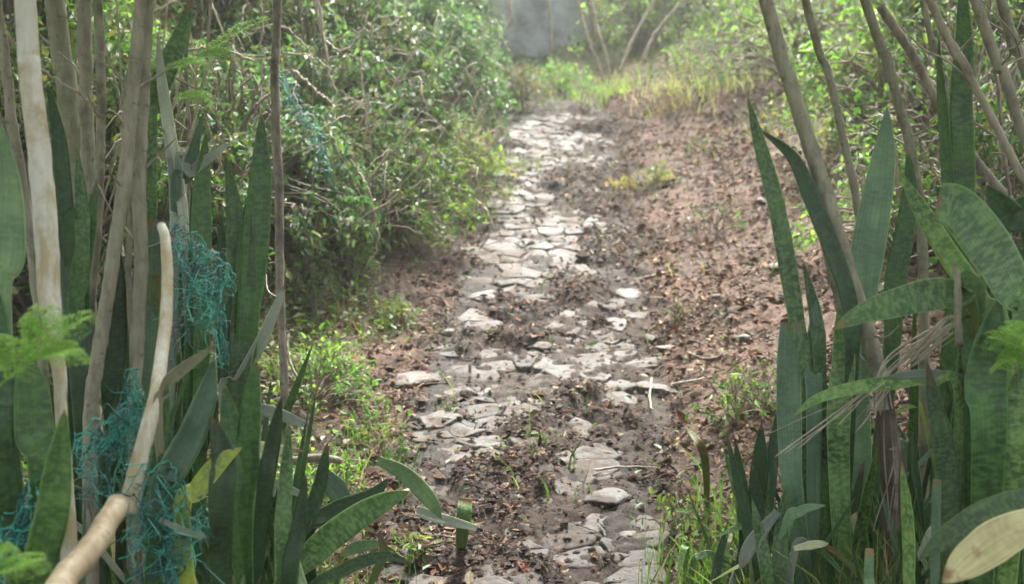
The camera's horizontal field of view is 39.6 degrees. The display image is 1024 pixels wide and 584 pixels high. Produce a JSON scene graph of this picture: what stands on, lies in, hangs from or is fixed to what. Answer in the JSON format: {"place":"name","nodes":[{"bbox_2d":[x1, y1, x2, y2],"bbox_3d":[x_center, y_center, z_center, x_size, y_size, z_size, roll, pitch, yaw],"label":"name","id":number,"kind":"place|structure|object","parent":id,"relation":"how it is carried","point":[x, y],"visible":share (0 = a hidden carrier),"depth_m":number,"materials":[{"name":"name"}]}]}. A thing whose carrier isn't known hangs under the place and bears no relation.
{"place":"outdoors","nodes":[
{"label":"outdoors","id":0,"kind":"place"},
{"bbox_2d":[152,214,236,381],"bbox_3d":[-0.718,0.012,3.305,0.185,0.385,0.230,5,8,35],"label":"plastic netting","id":1,"kind":"object","parent":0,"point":[185,271],"visible":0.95,"depth_m":3.29,"materials":[{"name":"teal plastic"}]},
{"bbox_2d":[185,241,233,372],"bbox_3d":[-0.713,0.036,3.357,0.105,0.317,0.084,0,7,0],"label":"plastic netting","id":2,"kind":"object","parent":1,"relation":"hanging from","point":[215,317],"visible":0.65,"depth_m":3.35,"materials":[{"name":"teal plastic"}]},
{"bbox_2d":[376,456,441,518],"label":"leaf","id":3,"kind":"object","parent":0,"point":[416,484],"visible":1,"depth_m":4.35,"materials":[{"name":"green plant"}]},
{"bbox_2d":[12,0,1016,583],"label":"ground","id":4,"kind":"structure","parent":0,"point":[614,522],"depth_m":7.05,"materials":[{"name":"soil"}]},
{"bbox_2d":[0,541,51,583],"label":"fern","id":5,"kind":"object","parent":4,"relation":"on","point":[24,562],"visible":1,"depth_m":2.43,"materials":[{"name":"green plant"}]},
{"bbox_2d":[0,0,59,567],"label":"sapling","id":6,"kind":"object","parent":4,"relation":"on","point":[11,125],"visible":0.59,"depth_m":3.69,"materials":[{"name":"beige plant"}]},
{"bbox_2d":[0,124,85,583],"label":"snake plant","id":7,"kind":"object","parent":4,"relation":"on","point":[27,428],"visible":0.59,"depth_m":2.91,"materials":[{"name":"green plant"}]},
{"bbox_2d":[0,465,42,583],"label":"plastic netting","id":8,"kind":"object","parent":7,"relation":"hanging from","point":[19,538],"visible":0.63,"depth_m":2.88,"materials":[{"name":"teal plastic"}]},
{"bbox_2d":[15,409,71,583],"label":"snake plant","id":9,"kind":"object","parent":4,"relation":"on","point":[48,528],"visible":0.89,"depth_m":2.70,"materials":[{"name":"green plant"}]},
{"bbox_2d":[14,0,76,561],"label":"peeled sapling","id":10,"kind":"object","parent":4,"relation":"on","point":[44,211],"visible":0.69,"depth_m":3.03,"materials":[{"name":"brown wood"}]},
{"bbox_2d":[109,430,223,583],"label":"plastic netting","id":11,"kind":"object","parent":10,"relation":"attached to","point":[169,560],"visible":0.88,"depth_m":3.08,"materials":[{"name":"teal plastic"}]},
{"bbox_2d":[0,303,100,384],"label":"fern","id":12,"kind":"object","parent":4,"relation":"on","point":[61,344],"visible":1,"depth_m":2.58,"materials":[{"name":"green plant"}]},
{"bbox_2d":[26,0,106,310],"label":"sapling","id":13,"kind":"object","parent":4,"relation":"on","point":[100,82],"visible":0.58,"depth_m":3.69,"materials":[{"name":"brown plant"}]},
{"bbox_2d":[44,0,102,438],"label":"sapling","id":14,"kind":"object","parent":4,"relation":"on","point":[64,70],"visible":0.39,"depth_m":4.28,"materials":[{"name":"brown plant"}]},
{"bbox_2d":[45,494,129,583],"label":"cut pole","id":15,"kind":"object","parent":4,"relation":"on","point":[77,564],"visible":1,"depth_m":2.62,"materials":[{"name":"beige wood"}]},
{"bbox_2d":[59,0,117,453],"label":"sapling","id":16,"kind":"object","parent":4,"relation":"on","point":[85,86],"visible":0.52,"depth_m":4.08,"materials":[{"name":"brown plant"}]},
{"bbox_2d":[0,0,179,132],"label":"shrub","id":17,"kind":"object","parent":4,"relation":"on","point":[8,7],"visible":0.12,"depth_m":6.92,"materials":[{"name":"green plant"}]},
{"bbox_2d":[0,83,202,583],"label":"snake plant","id":18,"kind":"object","parent":4,"relation":"on","point":[77,223],"visible":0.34,"depth_m":3.45,"materials":[{"name":"green plant"}]},
{"bbox_2d":[0,0,228,335],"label":"shrub","id":19,"kind":"object","parent":4,"relation":"on","point":[19,292],"visible":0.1,"depth_m":6.07,"materials":[{"name":"green plant"}]},
{"bbox_2d":[125,174,132,357],"bbox_3d":[-0.964,0.342,3.635,0.031,1.388,0.110,0,7,-4],"label":"sapling","id":20,"kind":"object","parent":4,"relation":"on","point":[128,272],"visible":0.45,"depth_m":3.59,"materials":[{"name":"brown plant"}]},
{"bbox_2d":[82,0,178,583],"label":"sapling","id":21,"kind":"object","parent":4,"relation":"on","point":[100,340],"visible":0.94,"depth_m":3.38,"materials":[{"name":"brown plant"}]},
{"bbox_2d":[98,0,176,583],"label":"sapling","id":22,"kind":"object","parent":4,"relation":"on","point":[139,235],"visible":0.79,"depth_m":3.44,"materials":[{"name":"brown plant"}]},
{"bbox_2d":[121,222,172,513],"bbox_3d":[-0.811,0.162,3.177,0.099,0.621,0.276,0,7,0],"label":"peeled stick","id":23,"kind":"object","parent":4,"relation":"on","point":[145,438],"visible":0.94,"depth_m":3.12,"materials":[{"name":"beige wood"}]},
{"bbox_2d":[72,367,149,521],"bbox_3d":[-0.908,0.362,3.154,0.232,0.408,0.239,-2,7,-16],"label":"plastic netting","id":24,"kind":"object","parent":23,"relation":"hanging from","point":[131,422],"visible":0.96,"depth_m":3.14,"materials":[{"name":"teal plastic"}]},
{"bbox_2d":[9,0,300,313],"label":"shrub","id":25,"kind":"object","parent":4,"relation":"on","point":[239,141],"visible":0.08,"depth_m":6.39,"materials":[{"name":"green plant"}]},
{"bbox_2d":[100,0,218,583],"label":"snake plant","id":26,"kind":"object","parent":4,"relation":"on","point":[113,378],"visible":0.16,"depth_m":3.60,"materials":[{"name":"green plant"}]},
{"bbox_2d":[122,345,274,583],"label":"snake plant","id":27,"kind":"object","parent":4,"relation":"on","point":[215,478],"visible":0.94,"depth_m":3.10,"materials":[{"name":"green plant"}]},
{"bbox_2d":[192,16,271,61],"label":"fern","id":28,"kind":"object","parent":4,"relation":"on","point":[213,50],"visible":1,"depth_m":3.92,"materials":[{"name":"green plant"}]},
{"bbox_2d":[146,31,319,583],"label":"snake plant","id":29,"kind":"object","parent":4,"relation":"on","point":[183,167],"visible":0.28,"depth_m":3.55,"materials":[{"name":"green plant"}]},
{"bbox_2d":[94,0,377,255],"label":"shrub","id":30,"kind":"object","parent":4,"relation":"on","point":[227,91],"visible":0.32,"depth_m":7.04,"materials":[{"name":"green plant"}]},
{"bbox_2d":[279,69,332,185],"bbox_3d":[-0.969,-0.772,6.699,0.267,0.549,0.093,1,7,8],"label":"plastic netting","id":31,"kind":"object","parent":30,"relation":"hanging from","point":[290,99],"visible":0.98,"depth_m":6.70,"materials":[{"name":"teal plastic"}]},
{"bbox_2d":[193,358,328,583],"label":"snake plant","id":32,"kind":"object","parent":4,"relation":"on","point":[256,475],"visible":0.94,"depth_m":3.25,"materials":[{"name":"green plant"}]},
{"bbox_2d":[205,112,317,579],"bbox_3d":[-0.782,0.284,3.753,0.489,1.508,0.592,0,7,0],"label":"snake plant","id":33,"kind":"object","parent":4,"relation":"on","point":[244,243],"visible":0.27,"depth_m":3.65,"materials":[{"name":"green plant"}]},
{"bbox_2d":[206,343,324,561],"bbox_3d":[-0.853,0.496,4.295,0.422,0.789,0.675,-4,8,-29],"label":"snake plant","id":34,"kind":"object","parent":4,"relation":"on","point":[290,402],"visible":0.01,"depth_m":4.20,"materials":[{"name":"green plant"}]},
{"bbox_2d":[248,0,288,440],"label":"sapling","id":35,"kind":"object","parent":4,"relation":"on","point":[277,170],"visible":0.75,"depth_m":4.99,"materials":[{"name":"brown plant"}]},
{"bbox_2d":[193,0,366,43],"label":"shrub","id":36,"kind":"object","parent":4,"relation":"on","point":[223,6],"visible":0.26,"depth_m":8.86,"materials":[{"name":"green plant"}]},
{"bbox_2d":[203,99,399,268],"bbox_3d":[-1.151,-0.554,7.373,1.186,0.907,1.210,0,7,0],"label":"shrub","id":37,"kind":"object","parent":4,"relation":"on","point":[290,240],"visible":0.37,"depth_m":7.28,"materials":[{"name":"green plant"}]},
{"bbox_2d":[269,262,352,317],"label":"weed","id":38,"kind":"object","parent":4,"relation":"on","point":[330,283],"visible":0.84,"depth_m":7.12,"materials":[{"name":"green plant"}]},
{"bbox_2d":[212,0,438,188],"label":"shrub","id":39,"kind":"object","parent":4,"relation":"on","point":[303,64],"visible":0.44,"depth_m":7.95,"materials":[{"name":"green plant"}]},
{"bbox_2d":[260,336,392,416],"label":"shrub","id":40,"kind":"object","parent":4,"relation":"on","point":[313,360],"visible":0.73,"depth_m":5.98,"materials":[{"name":"green plant"}]},
{"bbox_2d":[202,0,461,154],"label":"shrub","id":41,"kind":"object","parent":4,"relation":"on","point":[385,29],"visible":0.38,"depth_m":8.68,"materials":[{"name":"green plant"}]},
{"bbox_2d":[293,439,371,506],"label":"weed","id":42,"kind":"object","parent":4,"relation":"on","point":[346,472],"visible":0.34,"depth_m":4.96,"materials":[{"name":"green plant"}]},
{"bbox_2d":[263,441,409,583],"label":"snake plant","id":43,"kind":"object","parent":4,"relation":"on","point":[344,520],"visible":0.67,"depth_m":3.61,"materials":[{"name":"green plant"}]},
{"bbox_2d":[246,96,448,252],"bbox_3d":[-0.961,-0.623,7.789,1.253,0.869,1.227,0,7,0],"label":"shrub","id":44,"kind":"object","parent":4,"relation":"on","point":[378,179],"visible":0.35,"depth_m":7.69,"materials":[{"name":"green plant"}]},
{"bbox_2d":[320,231,381,281],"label":"weed","id":45,"kind":"object","parent":4,"relation":"on","point":[361,259],"visible":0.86,"depth_m":7.62,"materials":[{"name":"green plant"}]},
{"bbox_2d":[343,397,410,446],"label":"weed","id":46,"kind":"object","parent":4,"relation":"on","point":[368,412],"visible":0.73,"depth_m":5.76,"materials":[{"name":"green plant"}]},
{"bbox_2d":[286,0,481,165],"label":"shrub","id":47,"kind":"object","parent":4,"relation":"on","point":[447,76],"visible":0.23,"depth_m":9.02,"materials":[{"name":"green plant"}]},
{"bbox_2d":[371,294,418,331],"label":"weed","id":48,"kind":"object","parent":4,"relation":"on","point":[397,311],"visible":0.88,"depth_m":7.22,"materials":[{"name":"green plant"}]},
{"bbox_2d":[330,84,500,242],"bbox_3d":[-0.701,-0.728,8.346,1.272,0.978,1.300,0,7,0],"label":"shrub","id":49,"kind":"object","parent":4,"relation":"on","point":[433,177],"visible":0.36,"depth_m":8.27,"materials":[{"name":"green plant"}]},
{"bbox_2d":[386,527,453,569],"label":"weed","id":50,"kind":"object","parent":4,"relation":"on","point":[416,545],"visible":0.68,"depth_m":4.72,"materials":[{"name":"green plant"}]},
{"bbox_2d":[394,218,451,253],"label":"weed","id":51,"kind":"object","parent":4,"relation":"on","point":[420,243],"visible":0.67,"depth_m":8.33,"materials":[{"name":"green plant"}]},
{"bbox_2d":[355,0,519,95],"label":"shrub","id":52,"kind":"object","parent":4,"relation":"on","point":[480,6],"visible":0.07,"depth_m":11.16,"materials":[{"name":"green plant"}]},
{"bbox_2d":[366,0,520,139],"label":"shrub","id":53,"kind":"object","parent":4,"relation":"on","point":[470,51],"visible":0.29,"depth_m":10.29,"materials":[{"name":"green plant"}]},
{"bbox_2d":[380,87,539,206],"bbox_3d":[-0.546,-0.959,9.486,1.240,0.834,1.279,5,9,37],"label":"shrub","id":54,"kind":"object","parent":4,"relation":"on","point":[488,160],"visible":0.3,"depth_m":9.43,"materials":[{"name":"green plant"}]},
{"bbox_2d":[456,497,471,548],"bbox_3d":[-0.161,0.768,4.620,0.052,0.295,0.376,0,7,-4],"label":"leaf stub","id":55,"kind":"object","parent":4,"relation":"on","point":[464,509],"visible":0.84,"depth_m":4.45,"materials":[{"name":"green plant"}]},
{"bbox_2d":[414,506,476,530],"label":"fallen leaf","id":56,"kind":"object","parent":55,"relation":"on","point":[429,515],"visible":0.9,"depth_m":4.40,"materials":[{"name":"green plant"}]},
{"bbox_2d":[77,0,896,325],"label":"ground cover","id":57,"kind":"object","parent":4,"relation":"on","point":[179,10],"visible":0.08,"depth_m":8.17,"materials":[{"name":"green plant"}]},
{"bbox_2d":[12,0,1002,583],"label":"grass","id":58,"kind":"structure","parent":4,"relation":"on","point":[272,342],"depth_m":7.25,"materials":[{"name":"green plant"}]},
{"bbox_2d":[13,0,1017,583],"bbox_3d":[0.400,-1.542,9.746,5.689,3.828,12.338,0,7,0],"label":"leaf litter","id":59,"kind":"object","parent":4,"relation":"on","point":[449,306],"visible":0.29,"depth_m":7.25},
{"bbox_2d":[476,57,570,116],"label":"shrub","id":60,"kind":"object","parent":4,"relation":"on","point":[516,84],"visible":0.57,"depth_m":13.29,"materials":[{"name":"green plant"}]},
{"bbox_2d":[459,0,634,56],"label":"retaining wall","id":61,"kind":"structure","parent":4,"relation":"on","point":[527,31],"depth_m":17.38,"materials":[{"name":"paint"}]},
{"bbox_2d":[524,56,597,98],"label":"shrub","id":62,"kind":"object","parent":4,"relation":"on","point":[564,80],"visible":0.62,"depth_m":14.53,"materials":[{"name":"green plant"}]},
{"bbox_2d":[584,487,633,506],"bbox_3d":[0.343,0.758,5.243,0.173,0.049,0.223,4,8,30],"label":"rock","id":63,"kind":"object","parent":4,"relation":"on","point":[608,496],"visible":0.95,"depth_m":5.19,"materials":[{"name":"stone"}]},
{"bbox_2d":[563,0,706,56],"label":"shrub","id":64,"kind":"object","parent":4,"relation":"on","point":[649,27],"visible":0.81,"depth_m":16.05,"materials":[{"name":"green plant"}]},
{"bbox_2d":[628,470,724,534],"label":"weed","id":65,"kind":"object","parent":4,"relation":"on","point":[670,503],"visible":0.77,"depth_m":4.97,"materials":[{"name":"green plant"}]},
{"bbox_2d":[593,493,777,583],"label":"grass tuft","id":66,"kind":"object","parent":4,"relation":"on","point":[699,575],"visible":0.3,"depth_m":4.37,"materials":[{"name":"green plant"}]},
{"bbox_2d":[631,57,790,118],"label":"grass tuft","id":67,"kind":"object","parent":4,"relation":"on","point":[728,83],"visible":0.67,"depth_m":12.50,"materials":[{"name":"green plant"}]},
{"bbox_2d":[669,435,755,553],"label":"grass tuft","id":68,"kind":"object","parent":4,"relation":"on","point":[706,511],"visible":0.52,"depth_m":4.88,"materials":[{"name":"green plant"}]},
{"bbox_2d":[684,198,748,241],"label":"weed","id":69,"kind":"object","parent":4,"relation":"on","point":[723,210],"visible":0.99,"depth_m":8.39,"materials":[{"name":"green plant"}]},
{"bbox_2d":[663,488,771,575],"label":"weed","id":70,"kind":"object","parent":4,"relation":"on","point":[687,524],"visible":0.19,"depth_m":4.64,"materials":[{"name":"green plant"}]},
{"bbox_2d":[681,365,770,435],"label":"weed","id":71,"kind":"object","parent":4,"relation":"on","point":[730,406],"visible":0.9,"depth_m":5.68,"materials":[{"name":"green plant"}]},
{"bbox_2d":[677,412,778,583],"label":"snake plant","id":72,"kind":"object","parent":4,"relation":"on","point":[766,458],"visible":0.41,"depth_m":4.05,"materials":[{"name":"green plant"}]},
{"bbox_2d":[662,0,811,66],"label":"shrub","id":73,"kind":"object","parent":4,"relation":"on","point":[700,47],"visible":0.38,"depth_m":13.49,"materials":[{"name":"green plant"}]},
{"bbox_2d":[714,347,776,417],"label":"weed","id":74,"kind":"object","parent":4,"relation":"on","point":[766,394],"visible":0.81,"depth_m":5.76,"materials":[{"name":"green plant"}]},
{"bbox_2d":[739,487,824,583],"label":"snake plant","id":75,"kind":"object","parent":4,"relation":"on","point":[783,517],"visible":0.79,"depth_m":3.55,"materials":[{"name":"green plant"}]},
{"bbox_2d":[692,0,876,85],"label":"shrub","id":76,"kind":"object","parent":4,"relation":"on","point":[797,36],"visible":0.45,"depth_m":11.75,"materials":[{"name":"green plant"}]},
{"bbox_2d":[714,440,909,582],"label":"snake plant","id":77,"kind":"object","parent":4,"relation":"on","point":[736,527],"visible":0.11,"depth_m":4.01,"materials":[{"name":"green plant"}]},
{"bbox_2d":[707,97,928,583],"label":"snake plant","id":78,"kind":"object","parent":4,"relation":"on","point":[817,468],"visible":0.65,"depth_m":3.65,"materials":[{"name":"green plant"}]},
{"bbox_2d":[725,492,930,583],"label":"grass tuft","id":79,"kind":"object","parent":4,"relation":"on","point":[807,573],"visible":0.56,"depth_m":3.64,"materials":[{"name":"green plant"}]},
{"bbox_2d":[801,0,860,217],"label":"sapling","id":80,"kind":"object","parent":4,"relation":"on","point":[823,61],"visible":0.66,"depth_m":4.49,"materials":[{"name":"brown plant"}]},
{"bbox_2d":[759,0,904,583],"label":"sapling","id":81,"kind":"object","parent":4,"relation":"on","point":[871,346],"visible":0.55,"depth_m":3.68,"materials":[{"name":"brown plant"}]},
{"bbox_2d":[777,431,931,583],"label":"snake plant","id":82,"kind":"object","parent":4,"relation":"on","point":[922,512],"visible":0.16,"depth_m":3.89,"materials":[{"name":"green plant"}]},
{"bbox_2d":[761,0,980,146],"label":"shrub","id":83,"kind":"object","parent":4,"relation":"on","point":[844,93],"visible":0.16,"depth_m":9.22,"materials":[{"name":"green plant"}]},
{"bbox_2d":[838,0,937,497],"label":"sapling","id":84,"kind":"object","parent":4,"relation":"on","point":[885,56],"visible":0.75,"depth_m":4.19,"materials":[{"name":"brown plant"}]},
{"bbox_2d":[754,501,1022,583],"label":"grass tuft","id":85,"kind":"object","parent":4,"relation":"on","point":[927,581],"visible":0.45,"depth_m":3.57,"materials":[{"name":"green plant"}]},
{"bbox_2d":[789,116,997,253],"bbox_3d":[1.966,-0.540,7.175,1.258,0.788,1.240,-4,8,-29],"label":"shrub","id":86,"kind":"object","parent":4,"relation":"on","point":[896,199],"visible":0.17,"depth_m":7.13,"materials":[{"name":"green plant"}]},
{"bbox_2d":[829,107,963,525],"bbox_3d":[1.020,0.204,4.023,0.546,1.441,0.384,-3,7,-24],"label":"snake plant","id":87,"kind":"object","parent":4,"relation":"on","point":[869,240],"visible":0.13,"depth_m":3.90,"materials":[{"name":"green plant"}]},
{"bbox_2d":[782,0,1023,144],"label":"shrub","id":88,"kind":"object","parent":4,"relation":"on","point":[894,6],"visible":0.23,"depth_m":8.90,"materials":[{"name":"green plant"}]},
{"bbox_2d":[852,361,961,583],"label":"snake plant","id":89,"kind":"object","parent":4,"relation":"on","point":[946,498],"visible":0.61,"depth_m":3.20,"materials":[{"name":"green plant"}]},
{"bbox_2d":[792,268,1022,583],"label":"snake plant","id":90,"kind":"object","parent":4,"relation":"on","point":[925,295],"visible":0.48,"depth_m":3.25,"materials":[{"name":"green plant"}]},
{"bbox_2d":[767,315,954,456],"bbox_3d":[0.819,0.211,3.256,0.495,0.328,0.083,-2,7,-13],"label":"dry stalk bundle","id":91,"kind":"object","parent":90,"relation":"on","point":[943,332],"visible":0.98,"depth_m":3.28,"materials":[{"name":"plant"}]},
{"bbox_2d":[872,390,899,530],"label":"hanging roots","id":92,"kind":"object","parent":90,"relation":"hanging from","point":[896,477],"visible":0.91,"depth_m":3.41,"materials":[{"name":"brown plant"}]},
{"bbox_2d":[953,265,963,346],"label":"snapped stem","id":93,"kind":"object","parent":90,"relation":"attached to","point":[959,341],"visible":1,"depth_m":3.20,"materials":[{"name":"brown plant"}]},
{"bbox_2d":[829,0,1023,212],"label":"shrub","id":94,"kind":"object","parent":4,"relation":"on","point":[920,91],"visible":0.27,"depth_m":7.28,"materials":[{"name":"green plant"}]},
{"bbox_2d":[895,0,979,276],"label":"sapling","id":95,"kind":"object","parent":4,"relation":"on","point":[933,42],"visible":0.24,"depth_m":4.10,"materials":[{"name":"brown plant"}]},
{"bbox_2d":[861,0,1023,111],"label":"shrub","id":96,"kind":"object","parent":4,"relation":"on","point":[1015,13],"visible":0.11,"depth_m":8.50,"materials":[{"name":"green plant"}]},
{"bbox_2d":[871,0,1015,526],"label":"snake plant","id":97,"kind":"object","parent":4,"relation":"on","point":[957,150],"visible":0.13,"depth_m":4.05,"materials":[{"name":"green plant"}]},
{"bbox_2d":[876,4,1023,199],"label":"sapling","id":98,"kind":"object","parent":4,"relation":"on","point":[910,51],"visible":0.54,"depth_m":5.18,"materials":[{"name":"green plant"}]},
{"bbox_2d":[883,68,1023,280],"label":"shrub","id":99,"kind":"object","parent":4,"relation":"on","point":[983,137],"visible":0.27,"depth_m":6.21,"materials":[{"name":"green plant"}]},
{"bbox_2d":[899,171,1023,583],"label":"snake plant","id":100,"kind":"object","parent":4,"relation":"on","point":[977,228],"visible":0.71,"depth_m":3.11,"materials":[{"name":"green plant"}]},
{"bbox_2d":[979,320,1023,374],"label":"fern","id":101,"kind":"object","parent":100,"relation":"attached to","point":[1011,349],"visible":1,"depth_m":3.02,"materials":[{"name":"green plant"}]},
{"bbox_2d":[916,0,1023,187],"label":"sapling","id":102,"kind":"object","parent":4,"relation":"on","point":[956,52],"visible":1,"depth_m":3.89,"materials":[{"name":"brown wood"}]},
{"bbox_2d":[919,488,1023,583],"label":"snake plant","id":103,"kind":"object","parent":4,"relation":"on","point":[986,535],"visible":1,"depth_m":2.67,"materials":[{"name":"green plant"}]},
{"bbox_2d":[949,70,1023,328],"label":"sapling","id":104,"kind":"object","parent":4,"relation":"on","point":[1001,123],"visible":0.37,"depth_m":4.19,"materials":[{"name":"brown plant"}]},
{"bbox_2d":[969,0,1023,80],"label":"sapling","id":105,"kind":"object","parent":4,"relation":"on","point":[1012,38],"visible":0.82,"depth_m":4.38,"materials":[{"name":"brown plant"}]},
{"bbox_2d":[970,0,1023,147],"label":"sapling","id":106,"kind":"object","parent":4,"relation":"on","point":[999,65],"visible":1,"depth_m":3.79,"materials":[{"name":"brown plant"}]},
{"bbox_2d":[369,113,671,583],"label":"path","id":107,"kind":"structure","parent":0,"point":[599,455],"depth_m":6.52,"materials":[{"name":"stone"}]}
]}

